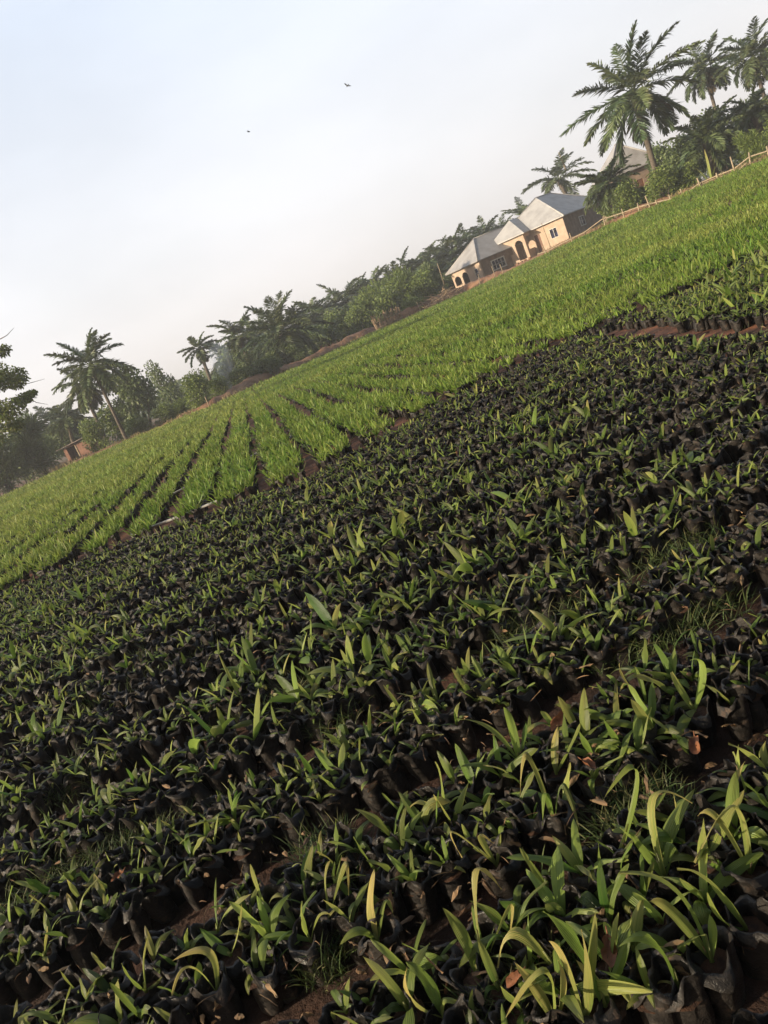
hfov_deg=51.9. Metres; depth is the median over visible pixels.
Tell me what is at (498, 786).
oil palm seedling
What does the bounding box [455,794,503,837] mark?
oil palm seedling
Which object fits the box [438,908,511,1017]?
oil palm seedling
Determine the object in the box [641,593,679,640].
oil palm seedling
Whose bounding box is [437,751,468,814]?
oil palm seedling
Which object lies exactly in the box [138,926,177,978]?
oil palm seedling
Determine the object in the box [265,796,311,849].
oil palm seedling
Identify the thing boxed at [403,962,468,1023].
oil palm seedling
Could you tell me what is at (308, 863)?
oil palm seedling
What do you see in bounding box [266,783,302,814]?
oil palm seedling
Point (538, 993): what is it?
oil palm seedling
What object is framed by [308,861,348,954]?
oil palm seedling
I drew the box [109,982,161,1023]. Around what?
oil palm seedling
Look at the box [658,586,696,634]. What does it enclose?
oil palm seedling
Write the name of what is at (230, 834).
oil palm seedling
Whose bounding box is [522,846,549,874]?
grass weed
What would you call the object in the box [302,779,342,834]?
oil palm seedling
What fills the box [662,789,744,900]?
oil palm seedling
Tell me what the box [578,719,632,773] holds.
oil palm seedling
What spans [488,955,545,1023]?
oil palm seedling
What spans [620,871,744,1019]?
oil palm seedling
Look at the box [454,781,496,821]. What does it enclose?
oil palm seedling
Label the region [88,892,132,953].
oil palm seedling
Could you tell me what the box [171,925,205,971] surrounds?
oil palm seedling
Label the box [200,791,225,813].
oil palm seedling
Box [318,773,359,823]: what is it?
oil palm seedling
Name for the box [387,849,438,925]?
oil palm seedling
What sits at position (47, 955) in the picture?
oil palm seedling
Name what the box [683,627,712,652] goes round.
oil palm seedling
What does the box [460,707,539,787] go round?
oil palm seedling
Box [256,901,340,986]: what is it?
oil palm seedling
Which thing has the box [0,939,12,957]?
oil palm seedling
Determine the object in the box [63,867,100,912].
oil palm seedling
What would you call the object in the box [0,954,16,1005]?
oil palm seedling
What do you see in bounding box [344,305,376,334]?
bush
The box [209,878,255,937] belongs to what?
oil palm seedling
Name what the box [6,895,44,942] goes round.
oil palm seedling
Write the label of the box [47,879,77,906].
oil palm seedling
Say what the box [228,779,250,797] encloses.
oil palm seedling
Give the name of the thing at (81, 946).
oil palm seedling
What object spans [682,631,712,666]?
oil palm seedling
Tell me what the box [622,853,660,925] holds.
oil palm seedling
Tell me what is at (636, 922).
oil palm seedling
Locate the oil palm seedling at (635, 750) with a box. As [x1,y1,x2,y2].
[594,707,659,788]
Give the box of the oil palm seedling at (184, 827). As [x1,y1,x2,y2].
[170,815,200,846]
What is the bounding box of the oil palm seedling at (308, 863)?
[283,845,318,898]
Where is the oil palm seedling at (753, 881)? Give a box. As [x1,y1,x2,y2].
[693,805,767,900]
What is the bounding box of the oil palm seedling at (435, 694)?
[427,661,453,710]
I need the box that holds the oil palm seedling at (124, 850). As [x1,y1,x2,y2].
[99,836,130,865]
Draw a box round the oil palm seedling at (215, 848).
[202,814,234,871]
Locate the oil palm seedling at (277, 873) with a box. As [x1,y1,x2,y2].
[270,861,301,901]
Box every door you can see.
[534,234,543,251]
[636,178,643,187]
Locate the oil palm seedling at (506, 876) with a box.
[450,831,521,900]
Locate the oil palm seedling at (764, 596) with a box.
[759,587,767,607]
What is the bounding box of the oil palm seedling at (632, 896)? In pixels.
[610,879,703,946]
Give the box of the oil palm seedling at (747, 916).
[677,868,767,980]
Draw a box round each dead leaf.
[111,867,125,881]
[506,967,525,987]
[550,706,572,731]
[577,756,595,768]
[600,926,617,967]
[688,731,699,753]
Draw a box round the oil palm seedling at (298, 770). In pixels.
[283,757,316,784]
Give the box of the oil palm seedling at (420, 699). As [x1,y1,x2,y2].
[402,687,439,714]
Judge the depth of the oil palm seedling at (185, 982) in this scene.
2.36 m
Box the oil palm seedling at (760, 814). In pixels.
[711,781,767,833]
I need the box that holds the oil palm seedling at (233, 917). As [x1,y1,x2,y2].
[220,883,259,936]
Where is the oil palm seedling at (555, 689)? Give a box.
[531,654,566,699]
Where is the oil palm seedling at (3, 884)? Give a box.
[0,866,9,913]
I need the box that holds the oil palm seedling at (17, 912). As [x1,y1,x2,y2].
[11,904,43,927]
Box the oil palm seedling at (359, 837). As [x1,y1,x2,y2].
[325,820,373,886]
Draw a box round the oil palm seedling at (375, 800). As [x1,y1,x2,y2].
[349,759,386,811]
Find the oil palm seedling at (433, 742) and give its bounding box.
[412,725,453,765]
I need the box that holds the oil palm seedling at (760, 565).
[748,552,767,587]
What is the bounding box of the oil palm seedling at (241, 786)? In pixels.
[212,782,249,818]
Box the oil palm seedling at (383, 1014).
[331,1001,399,1023]
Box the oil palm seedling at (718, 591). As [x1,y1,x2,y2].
[702,575,734,615]
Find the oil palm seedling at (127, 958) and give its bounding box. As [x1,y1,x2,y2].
[85,936,139,997]
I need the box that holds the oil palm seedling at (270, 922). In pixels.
[229,893,296,971]
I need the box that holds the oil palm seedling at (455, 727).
[437,702,476,754]
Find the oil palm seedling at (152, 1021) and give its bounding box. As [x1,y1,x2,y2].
[136,1008,161,1023]
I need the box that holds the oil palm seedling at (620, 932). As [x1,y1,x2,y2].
[565,911,645,1013]
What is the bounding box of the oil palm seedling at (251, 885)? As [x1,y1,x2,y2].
[230,869,264,901]
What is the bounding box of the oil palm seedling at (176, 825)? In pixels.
[161,816,183,843]
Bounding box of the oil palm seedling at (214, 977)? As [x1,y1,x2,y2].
[171,946,246,1023]
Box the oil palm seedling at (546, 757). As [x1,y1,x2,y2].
[539,711,601,772]
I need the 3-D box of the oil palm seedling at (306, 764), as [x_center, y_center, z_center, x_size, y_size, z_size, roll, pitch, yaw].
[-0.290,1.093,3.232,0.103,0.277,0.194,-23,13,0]
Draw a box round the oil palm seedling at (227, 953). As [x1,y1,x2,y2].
[200,904,251,994]
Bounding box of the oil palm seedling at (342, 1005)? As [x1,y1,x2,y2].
[318,978,364,1023]
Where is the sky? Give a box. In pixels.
[0,0,767,441]
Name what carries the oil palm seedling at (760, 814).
on the ground at (720, 750)
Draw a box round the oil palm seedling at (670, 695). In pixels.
[635,674,683,703]
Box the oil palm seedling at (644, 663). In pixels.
[613,638,661,689]
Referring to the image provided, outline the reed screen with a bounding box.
[371,306,402,329]
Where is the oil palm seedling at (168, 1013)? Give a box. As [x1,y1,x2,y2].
[148,995,199,1023]
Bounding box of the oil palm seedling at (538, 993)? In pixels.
[505,960,574,1023]
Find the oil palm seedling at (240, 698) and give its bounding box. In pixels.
[216,655,253,717]
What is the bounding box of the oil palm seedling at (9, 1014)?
[0,1000,32,1023]
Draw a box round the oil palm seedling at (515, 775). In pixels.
[483,764,540,797]
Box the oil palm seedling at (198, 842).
[166,833,207,874]
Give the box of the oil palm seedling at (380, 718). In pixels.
[372,709,393,748]
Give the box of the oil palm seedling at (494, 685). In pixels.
[470,668,519,698]
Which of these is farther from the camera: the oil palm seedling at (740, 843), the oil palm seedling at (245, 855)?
the oil palm seedling at (245, 855)
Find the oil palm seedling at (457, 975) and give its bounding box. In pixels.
[450,867,513,994]
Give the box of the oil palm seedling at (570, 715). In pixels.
[546,696,581,741]
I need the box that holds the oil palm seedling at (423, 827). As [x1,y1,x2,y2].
[394,790,452,847]
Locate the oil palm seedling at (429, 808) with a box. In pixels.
[390,792,451,849]
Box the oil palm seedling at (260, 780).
[246,772,272,797]
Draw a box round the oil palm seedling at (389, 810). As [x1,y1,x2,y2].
[380,791,413,845]
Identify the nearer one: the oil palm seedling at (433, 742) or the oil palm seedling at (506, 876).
the oil palm seedling at (506, 876)
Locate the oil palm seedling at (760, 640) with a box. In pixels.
[752,635,767,665]
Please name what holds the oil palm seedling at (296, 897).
on the ground at (720, 750)
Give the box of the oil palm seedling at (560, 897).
[525,845,599,963]
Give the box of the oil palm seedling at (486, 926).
[458,906,508,972]
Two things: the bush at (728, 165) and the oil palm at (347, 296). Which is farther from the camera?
the oil palm at (347, 296)
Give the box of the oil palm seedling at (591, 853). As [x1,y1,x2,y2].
[585,833,637,896]
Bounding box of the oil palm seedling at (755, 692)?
[721,660,767,729]
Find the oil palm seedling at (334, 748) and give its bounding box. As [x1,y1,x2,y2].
[317,732,341,752]
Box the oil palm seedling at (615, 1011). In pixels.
[543,911,633,1023]
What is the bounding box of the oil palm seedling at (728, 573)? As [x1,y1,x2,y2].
[716,563,751,602]
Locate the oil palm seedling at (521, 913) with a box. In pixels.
[459,881,556,970]
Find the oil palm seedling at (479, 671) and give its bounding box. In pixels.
[470,655,496,689]
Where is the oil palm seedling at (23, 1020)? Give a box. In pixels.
[18,1000,60,1023]
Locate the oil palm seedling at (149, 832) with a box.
[130,821,155,856]
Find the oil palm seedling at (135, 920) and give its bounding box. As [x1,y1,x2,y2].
[102,886,151,944]
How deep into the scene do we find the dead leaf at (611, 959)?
1.88 m
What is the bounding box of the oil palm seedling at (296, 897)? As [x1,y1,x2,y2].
[287,880,320,916]
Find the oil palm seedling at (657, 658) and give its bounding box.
[650,651,681,664]
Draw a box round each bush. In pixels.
[0,426,32,494]
[3,412,65,481]
[43,421,81,457]
[77,418,113,451]
[95,400,136,442]
[122,415,154,437]
[149,402,178,426]
[168,397,195,418]
[206,375,230,398]
[214,350,241,389]
[228,366,257,385]
[231,346,257,380]
[254,355,282,374]
[261,350,289,366]
[284,344,311,363]
[303,324,339,354]
[320,310,343,342]
[329,307,361,343]
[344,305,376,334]
[348,277,386,327]
[372,284,406,322]
[383,265,433,305]
[400,294,426,311]
[408,268,438,300]
[416,261,446,293]
[438,274,455,291]
[596,200,613,224]
[610,179,642,217]
[611,197,634,214]
[636,185,652,205]
[642,165,683,202]
[645,139,678,195]
[658,131,707,192]
[670,160,701,192]
[682,105,743,174]
[731,97,767,160]
[731,128,767,165]
[761,120,767,145]
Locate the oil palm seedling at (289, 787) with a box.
[269,775,304,808]
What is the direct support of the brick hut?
on the ground at (720, 750)
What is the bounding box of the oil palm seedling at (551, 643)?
[535,625,571,651]
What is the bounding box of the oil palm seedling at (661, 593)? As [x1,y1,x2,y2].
[655,586,677,599]
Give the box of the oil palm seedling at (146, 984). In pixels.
[121,936,167,1012]
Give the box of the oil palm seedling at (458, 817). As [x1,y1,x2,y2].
[426,782,468,838]
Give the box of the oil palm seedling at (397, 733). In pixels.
[387,715,410,764]
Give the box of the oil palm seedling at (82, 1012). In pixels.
[68,1005,92,1023]
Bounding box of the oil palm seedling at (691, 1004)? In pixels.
[618,931,714,1023]
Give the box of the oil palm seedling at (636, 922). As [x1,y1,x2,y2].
[598,896,669,967]
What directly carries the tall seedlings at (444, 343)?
on the ground at (720, 750)
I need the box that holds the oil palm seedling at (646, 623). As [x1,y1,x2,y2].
[628,613,660,653]
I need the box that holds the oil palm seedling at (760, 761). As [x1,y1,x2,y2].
[728,741,767,794]
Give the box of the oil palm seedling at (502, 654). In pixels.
[493,644,527,681]
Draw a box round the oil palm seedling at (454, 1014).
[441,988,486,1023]
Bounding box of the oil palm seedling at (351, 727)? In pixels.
[335,719,364,738]
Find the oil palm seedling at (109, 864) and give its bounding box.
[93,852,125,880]
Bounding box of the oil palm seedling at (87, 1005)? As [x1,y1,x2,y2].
[52,977,99,1017]
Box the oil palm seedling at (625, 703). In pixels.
[601,675,632,719]
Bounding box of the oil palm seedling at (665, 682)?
[637,663,676,695]
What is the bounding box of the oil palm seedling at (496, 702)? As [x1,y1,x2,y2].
[479,689,519,734]
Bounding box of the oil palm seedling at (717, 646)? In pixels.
[696,633,726,665]
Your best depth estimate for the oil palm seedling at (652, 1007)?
1.78 m
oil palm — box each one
[0,410,48,468]
[32,400,93,441]
[33,431,54,467]
[39,399,89,442]
[43,327,137,439]
[51,365,109,446]
[177,331,217,394]
[199,334,244,378]
[206,310,264,364]
[231,289,336,364]
[244,316,281,358]
[284,303,319,343]
[292,290,342,331]
[297,309,341,342]
[316,276,369,310]
[318,294,341,312]
[323,297,365,318]
[340,272,375,302]
[349,264,392,295]
[371,246,416,281]
[396,255,424,273]
[403,241,453,274]
[418,258,456,285]
[419,235,446,268]
[423,223,468,270]
[436,223,485,259]
[464,214,504,239]
[489,214,511,230]
[501,196,531,223]
[518,204,527,211]
[521,148,597,194]
[558,19,705,195]
[571,154,640,217]
[660,94,746,180]
[666,29,740,168]
[712,15,767,103]
[720,72,767,149]
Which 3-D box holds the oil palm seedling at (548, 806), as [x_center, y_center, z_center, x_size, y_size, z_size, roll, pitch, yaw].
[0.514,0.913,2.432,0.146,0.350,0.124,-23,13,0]
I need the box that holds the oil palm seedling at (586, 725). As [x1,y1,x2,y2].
[558,688,622,747]
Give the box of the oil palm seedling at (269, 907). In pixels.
[258,897,290,922]
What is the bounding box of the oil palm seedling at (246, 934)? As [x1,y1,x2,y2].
[219,922,263,956]
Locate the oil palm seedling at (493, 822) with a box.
[482,812,524,873]
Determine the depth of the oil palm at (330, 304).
136.00 m
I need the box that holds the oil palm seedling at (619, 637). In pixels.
[601,624,640,668]
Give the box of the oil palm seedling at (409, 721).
[401,697,441,736]
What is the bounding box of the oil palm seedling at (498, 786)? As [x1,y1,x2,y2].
[461,736,537,799]
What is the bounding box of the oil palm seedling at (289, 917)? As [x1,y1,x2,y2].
[272,891,316,969]
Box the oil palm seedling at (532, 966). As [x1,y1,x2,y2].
[490,915,554,981]
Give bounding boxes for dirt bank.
[67,160,761,466]
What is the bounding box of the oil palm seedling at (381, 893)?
[360,878,410,942]
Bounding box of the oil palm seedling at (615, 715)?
[584,706,631,738]
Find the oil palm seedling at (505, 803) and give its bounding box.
[494,768,537,845]
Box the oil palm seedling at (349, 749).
[331,726,363,784]
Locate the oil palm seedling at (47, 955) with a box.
[26,926,65,989]
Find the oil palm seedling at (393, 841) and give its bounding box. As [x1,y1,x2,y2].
[372,806,422,868]
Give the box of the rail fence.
[538,146,767,253]
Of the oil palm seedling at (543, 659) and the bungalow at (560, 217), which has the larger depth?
the bungalow at (560, 217)
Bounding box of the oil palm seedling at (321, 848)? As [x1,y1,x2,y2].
[303,831,330,874]
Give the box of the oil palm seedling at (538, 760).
[511,715,545,775]
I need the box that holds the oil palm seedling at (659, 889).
[628,790,691,922]
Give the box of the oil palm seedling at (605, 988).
[515,939,651,1023]
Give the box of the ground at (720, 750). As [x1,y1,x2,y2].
[0,164,767,1023]
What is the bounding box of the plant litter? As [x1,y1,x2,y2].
[0,326,767,1023]
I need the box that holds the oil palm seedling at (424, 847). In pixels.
[402,837,443,892]
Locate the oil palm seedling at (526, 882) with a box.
[517,848,552,928]
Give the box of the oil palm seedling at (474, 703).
[459,675,498,729]
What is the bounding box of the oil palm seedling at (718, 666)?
[698,652,731,704]
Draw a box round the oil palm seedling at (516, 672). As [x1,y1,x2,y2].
[493,661,530,686]
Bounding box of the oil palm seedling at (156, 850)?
[143,834,177,872]
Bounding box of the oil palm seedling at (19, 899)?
[15,893,43,918]
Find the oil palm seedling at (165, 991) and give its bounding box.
[157,967,208,1023]
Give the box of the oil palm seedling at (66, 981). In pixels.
[47,965,91,1002]
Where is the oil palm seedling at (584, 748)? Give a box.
[563,731,620,773]
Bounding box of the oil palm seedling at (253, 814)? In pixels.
[245,798,286,846]
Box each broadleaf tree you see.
[0,328,47,445]
[109,365,160,431]
[143,359,189,416]
[179,368,213,410]
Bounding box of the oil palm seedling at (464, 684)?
[451,667,480,725]
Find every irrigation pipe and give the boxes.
[131,492,237,535]
[152,436,292,503]
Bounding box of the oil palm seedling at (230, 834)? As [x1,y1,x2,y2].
[225,809,250,844]
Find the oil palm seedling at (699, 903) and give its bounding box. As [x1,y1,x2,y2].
[660,818,765,927]
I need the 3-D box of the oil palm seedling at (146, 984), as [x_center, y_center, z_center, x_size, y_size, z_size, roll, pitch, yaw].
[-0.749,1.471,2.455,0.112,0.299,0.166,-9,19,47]
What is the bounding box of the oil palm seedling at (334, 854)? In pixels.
[316,822,360,889]
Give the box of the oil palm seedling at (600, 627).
[592,609,620,636]
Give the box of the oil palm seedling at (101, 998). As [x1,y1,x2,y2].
[82,967,135,1013]
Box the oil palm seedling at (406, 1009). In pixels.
[364,943,429,1023]
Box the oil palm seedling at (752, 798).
[696,751,767,830]
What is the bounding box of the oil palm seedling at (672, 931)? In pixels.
[633,915,707,964]
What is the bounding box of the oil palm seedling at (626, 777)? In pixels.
[595,735,634,803]
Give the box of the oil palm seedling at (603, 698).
[593,680,623,709]
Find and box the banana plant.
[697,150,714,178]
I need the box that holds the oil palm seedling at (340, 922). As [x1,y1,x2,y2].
[324,882,368,964]
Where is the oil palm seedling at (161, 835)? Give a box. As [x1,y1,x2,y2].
[135,816,182,871]
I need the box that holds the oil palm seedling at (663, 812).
[635,795,693,836]
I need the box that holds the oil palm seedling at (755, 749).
[744,741,767,774]
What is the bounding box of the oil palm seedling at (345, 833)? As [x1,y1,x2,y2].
[325,821,356,852]
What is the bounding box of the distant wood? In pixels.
[9,148,743,470]
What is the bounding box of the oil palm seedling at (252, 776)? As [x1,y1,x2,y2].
[244,768,266,788]
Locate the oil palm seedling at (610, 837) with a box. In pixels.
[594,764,638,874]
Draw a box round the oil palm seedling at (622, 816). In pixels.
[612,792,665,859]
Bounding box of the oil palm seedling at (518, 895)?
[497,885,546,940]
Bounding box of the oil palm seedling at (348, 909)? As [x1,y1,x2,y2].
[327,876,363,921]
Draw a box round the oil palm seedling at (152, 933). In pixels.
[143,926,181,951]
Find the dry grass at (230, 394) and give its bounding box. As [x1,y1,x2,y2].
[45,154,767,473]
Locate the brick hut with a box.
[57,435,105,460]
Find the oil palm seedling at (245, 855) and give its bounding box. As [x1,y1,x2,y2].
[217,826,262,877]
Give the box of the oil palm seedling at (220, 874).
[187,853,231,890]
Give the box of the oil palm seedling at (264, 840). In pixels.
[240,812,278,861]
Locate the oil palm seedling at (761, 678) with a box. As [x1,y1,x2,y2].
[746,665,767,710]
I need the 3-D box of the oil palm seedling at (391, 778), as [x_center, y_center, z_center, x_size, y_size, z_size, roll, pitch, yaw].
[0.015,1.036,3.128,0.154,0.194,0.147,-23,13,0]
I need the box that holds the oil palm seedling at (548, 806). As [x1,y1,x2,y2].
[520,752,579,860]
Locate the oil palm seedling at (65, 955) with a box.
[40,911,72,965]
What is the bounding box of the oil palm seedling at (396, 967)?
[370,919,445,1010]
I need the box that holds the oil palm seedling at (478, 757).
[456,749,494,798]
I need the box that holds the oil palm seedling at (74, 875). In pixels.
[53,854,90,884]
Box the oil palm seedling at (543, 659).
[510,645,553,698]
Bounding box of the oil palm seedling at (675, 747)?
[647,709,701,776]
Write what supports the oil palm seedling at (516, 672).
on the ground at (720, 750)
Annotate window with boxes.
[490,255,506,270]
[549,227,558,238]
[579,215,585,225]
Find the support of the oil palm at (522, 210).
on the ground at (720, 750)
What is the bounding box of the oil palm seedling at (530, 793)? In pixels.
[509,763,585,837]
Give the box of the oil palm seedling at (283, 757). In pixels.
[272,750,305,774]
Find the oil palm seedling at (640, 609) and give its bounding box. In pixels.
[631,593,656,620]
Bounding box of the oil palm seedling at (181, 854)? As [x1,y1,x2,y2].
[172,833,198,861]
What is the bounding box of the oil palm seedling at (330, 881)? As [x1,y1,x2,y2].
[303,855,365,906]
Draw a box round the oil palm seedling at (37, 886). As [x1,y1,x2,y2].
[13,867,76,908]
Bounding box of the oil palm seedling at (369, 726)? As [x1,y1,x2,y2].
[352,705,383,746]
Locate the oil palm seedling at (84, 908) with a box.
[56,879,102,947]
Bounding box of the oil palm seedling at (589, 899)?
[551,861,628,956]
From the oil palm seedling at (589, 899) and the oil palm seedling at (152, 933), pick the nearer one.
the oil palm seedling at (589, 899)
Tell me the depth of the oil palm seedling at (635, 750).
2.55 m
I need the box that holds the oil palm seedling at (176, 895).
[132,856,185,905]
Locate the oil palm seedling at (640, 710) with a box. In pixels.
[601,682,688,768]
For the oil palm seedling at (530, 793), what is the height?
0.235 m
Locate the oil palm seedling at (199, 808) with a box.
[180,802,205,833]
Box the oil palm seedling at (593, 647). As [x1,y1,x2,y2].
[580,625,614,678]
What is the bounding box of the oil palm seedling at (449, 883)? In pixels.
[425,835,472,910]
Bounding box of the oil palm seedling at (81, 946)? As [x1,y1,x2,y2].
[43,910,99,973]
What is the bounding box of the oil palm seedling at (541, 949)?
[497,927,576,981]
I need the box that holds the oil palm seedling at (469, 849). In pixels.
[455,819,489,887]
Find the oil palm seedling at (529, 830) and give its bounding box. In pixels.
[503,791,552,855]
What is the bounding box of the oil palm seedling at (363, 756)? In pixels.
[344,737,367,776]
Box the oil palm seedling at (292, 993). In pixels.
[252,941,301,1003]
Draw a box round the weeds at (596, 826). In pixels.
[0,322,760,1023]
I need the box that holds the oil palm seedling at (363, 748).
[351,722,394,760]
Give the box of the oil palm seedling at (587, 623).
[572,613,598,637]
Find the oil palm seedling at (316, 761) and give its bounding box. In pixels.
[305,744,337,779]
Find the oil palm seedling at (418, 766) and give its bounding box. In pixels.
[394,738,436,782]
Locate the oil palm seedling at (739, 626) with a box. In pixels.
[726,615,760,641]
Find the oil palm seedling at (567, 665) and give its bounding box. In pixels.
[553,654,586,692]
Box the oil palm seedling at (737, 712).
[704,684,753,740]
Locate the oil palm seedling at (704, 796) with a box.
[693,761,748,830]
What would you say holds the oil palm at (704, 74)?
on the ground at (720, 750)
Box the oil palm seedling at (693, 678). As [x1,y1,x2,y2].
[680,651,715,705]
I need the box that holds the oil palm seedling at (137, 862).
[126,849,147,883]
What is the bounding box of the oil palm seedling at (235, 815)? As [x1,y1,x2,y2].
[188,788,249,830]
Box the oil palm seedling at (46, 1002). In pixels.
[28,999,59,1019]
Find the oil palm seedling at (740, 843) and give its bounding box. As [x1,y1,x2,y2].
[736,833,767,868]
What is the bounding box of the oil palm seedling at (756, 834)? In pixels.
[706,771,767,850]
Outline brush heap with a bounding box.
[420,283,464,307]
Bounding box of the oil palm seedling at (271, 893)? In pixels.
[250,864,290,920]
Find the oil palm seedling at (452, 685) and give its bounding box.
[446,666,473,710]
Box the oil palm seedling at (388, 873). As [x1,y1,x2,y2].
[366,850,415,915]
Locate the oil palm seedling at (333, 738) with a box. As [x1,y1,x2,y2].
[320,723,356,756]
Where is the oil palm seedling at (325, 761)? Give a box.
[306,742,361,805]
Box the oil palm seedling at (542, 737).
[522,729,562,765]
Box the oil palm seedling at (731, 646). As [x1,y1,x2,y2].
[724,634,752,656]
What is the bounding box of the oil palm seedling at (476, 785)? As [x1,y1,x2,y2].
[445,744,489,802]
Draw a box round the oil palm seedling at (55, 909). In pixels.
[29,894,66,924]
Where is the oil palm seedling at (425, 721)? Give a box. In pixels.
[410,707,439,763]
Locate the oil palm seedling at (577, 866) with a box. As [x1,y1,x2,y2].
[506,819,628,892]
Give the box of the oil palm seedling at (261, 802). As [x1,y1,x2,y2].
[235,795,274,819]
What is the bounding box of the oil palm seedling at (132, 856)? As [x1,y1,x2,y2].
[118,839,143,874]
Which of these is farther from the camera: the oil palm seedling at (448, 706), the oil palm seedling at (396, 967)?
the oil palm seedling at (448, 706)
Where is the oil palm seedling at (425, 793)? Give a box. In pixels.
[402,786,439,811]
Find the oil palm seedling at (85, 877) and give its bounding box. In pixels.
[78,858,108,895]
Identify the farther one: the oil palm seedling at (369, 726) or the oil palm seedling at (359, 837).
the oil palm seedling at (369, 726)
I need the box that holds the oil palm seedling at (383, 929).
[339,869,402,968]
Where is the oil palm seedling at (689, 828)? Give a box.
[632,820,718,881]
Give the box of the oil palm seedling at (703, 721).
[670,658,716,748]
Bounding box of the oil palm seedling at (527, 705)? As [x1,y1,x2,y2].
[501,679,542,723]
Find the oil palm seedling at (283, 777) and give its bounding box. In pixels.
[268,762,302,794]
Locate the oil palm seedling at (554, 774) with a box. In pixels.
[539,724,581,797]
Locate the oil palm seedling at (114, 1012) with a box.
[72,979,142,1023]
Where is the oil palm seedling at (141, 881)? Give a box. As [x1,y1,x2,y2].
[124,858,155,919]
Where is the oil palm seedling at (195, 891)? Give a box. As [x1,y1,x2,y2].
[174,860,209,910]
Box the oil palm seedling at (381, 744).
[363,735,395,763]
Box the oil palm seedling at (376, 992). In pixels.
[337,978,389,1017]
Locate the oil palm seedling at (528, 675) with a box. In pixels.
[517,623,544,687]
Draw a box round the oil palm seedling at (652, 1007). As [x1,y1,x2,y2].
[599,947,679,1023]
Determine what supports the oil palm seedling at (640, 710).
on the ground at (720, 750)
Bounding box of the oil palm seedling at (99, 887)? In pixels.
[83,874,126,916]
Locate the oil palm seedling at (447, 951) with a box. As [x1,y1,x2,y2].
[402,939,462,1000]
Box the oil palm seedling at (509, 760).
[484,733,521,778]
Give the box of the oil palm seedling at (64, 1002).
[19,986,80,1023]
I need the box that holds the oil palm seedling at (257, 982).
[237,929,283,1015]
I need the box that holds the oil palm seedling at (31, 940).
[5,925,44,961]
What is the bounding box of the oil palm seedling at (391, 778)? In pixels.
[370,745,409,797]
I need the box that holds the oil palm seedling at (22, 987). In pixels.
[0,940,43,999]
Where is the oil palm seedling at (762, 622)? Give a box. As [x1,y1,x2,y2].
[748,606,767,630]
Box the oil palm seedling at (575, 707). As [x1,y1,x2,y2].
[554,702,599,722]
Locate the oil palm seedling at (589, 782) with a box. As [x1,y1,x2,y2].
[571,755,622,811]
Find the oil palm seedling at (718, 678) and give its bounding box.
[711,651,740,689]
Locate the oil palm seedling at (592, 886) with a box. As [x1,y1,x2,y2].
[576,870,626,940]
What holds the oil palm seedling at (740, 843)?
on the ground at (720, 750)
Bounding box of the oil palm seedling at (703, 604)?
[680,580,716,622]
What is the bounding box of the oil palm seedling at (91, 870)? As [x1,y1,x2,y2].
[81,862,97,877]
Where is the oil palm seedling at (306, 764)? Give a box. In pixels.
[295,748,323,790]
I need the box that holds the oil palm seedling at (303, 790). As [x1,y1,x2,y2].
[293,769,328,814]
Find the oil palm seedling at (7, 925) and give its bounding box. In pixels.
[0,886,27,945]
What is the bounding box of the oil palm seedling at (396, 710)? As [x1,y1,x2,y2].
[372,701,409,736]
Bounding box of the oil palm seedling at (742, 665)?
[723,649,763,673]
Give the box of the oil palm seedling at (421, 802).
[410,761,465,825]
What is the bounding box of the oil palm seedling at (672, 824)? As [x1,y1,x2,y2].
[612,789,694,891]
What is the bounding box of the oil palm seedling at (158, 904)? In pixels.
[131,873,178,923]
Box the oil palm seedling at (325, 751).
[314,740,345,771]
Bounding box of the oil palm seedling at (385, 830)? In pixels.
[355,794,408,852]
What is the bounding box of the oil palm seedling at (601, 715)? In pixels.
[589,681,632,738]
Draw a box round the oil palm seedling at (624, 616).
[606,604,637,646]
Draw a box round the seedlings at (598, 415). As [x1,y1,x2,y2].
[0,237,767,1023]
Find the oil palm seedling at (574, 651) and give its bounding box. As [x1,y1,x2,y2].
[542,637,584,673]
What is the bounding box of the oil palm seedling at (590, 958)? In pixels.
[549,914,603,1023]
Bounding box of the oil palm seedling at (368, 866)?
[353,837,387,882]
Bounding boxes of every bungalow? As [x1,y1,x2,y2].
[445,226,523,287]
[494,193,603,265]
[588,143,666,221]
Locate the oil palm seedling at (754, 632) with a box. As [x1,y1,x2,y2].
[744,619,767,652]
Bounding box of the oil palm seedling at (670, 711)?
[660,696,693,721]
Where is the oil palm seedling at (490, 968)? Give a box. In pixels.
[473,939,515,1023]
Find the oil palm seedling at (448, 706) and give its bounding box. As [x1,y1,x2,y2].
[424,693,455,738]
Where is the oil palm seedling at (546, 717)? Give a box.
[527,711,567,732]
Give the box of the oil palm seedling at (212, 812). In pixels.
[197,802,227,831]
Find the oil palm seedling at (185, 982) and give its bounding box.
[175,962,211,1023]
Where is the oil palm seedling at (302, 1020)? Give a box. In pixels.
[276,1016,308,1023]
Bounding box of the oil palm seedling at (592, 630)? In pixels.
[563,623,602,669]
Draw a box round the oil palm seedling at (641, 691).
[589,663,665,711]
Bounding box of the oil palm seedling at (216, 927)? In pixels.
[187,881,250,962]
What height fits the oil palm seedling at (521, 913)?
0.272 m
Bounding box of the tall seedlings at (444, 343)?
[0,157,767,591]
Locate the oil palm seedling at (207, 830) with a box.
[180,817,221,852]
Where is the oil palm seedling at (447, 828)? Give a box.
[428,822,471,878]
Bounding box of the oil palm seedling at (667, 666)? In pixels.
[642,644,692,694]
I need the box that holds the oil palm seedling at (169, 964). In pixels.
[150,939,194,980]
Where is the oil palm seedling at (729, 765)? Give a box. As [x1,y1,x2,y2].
[707,745,750,790]

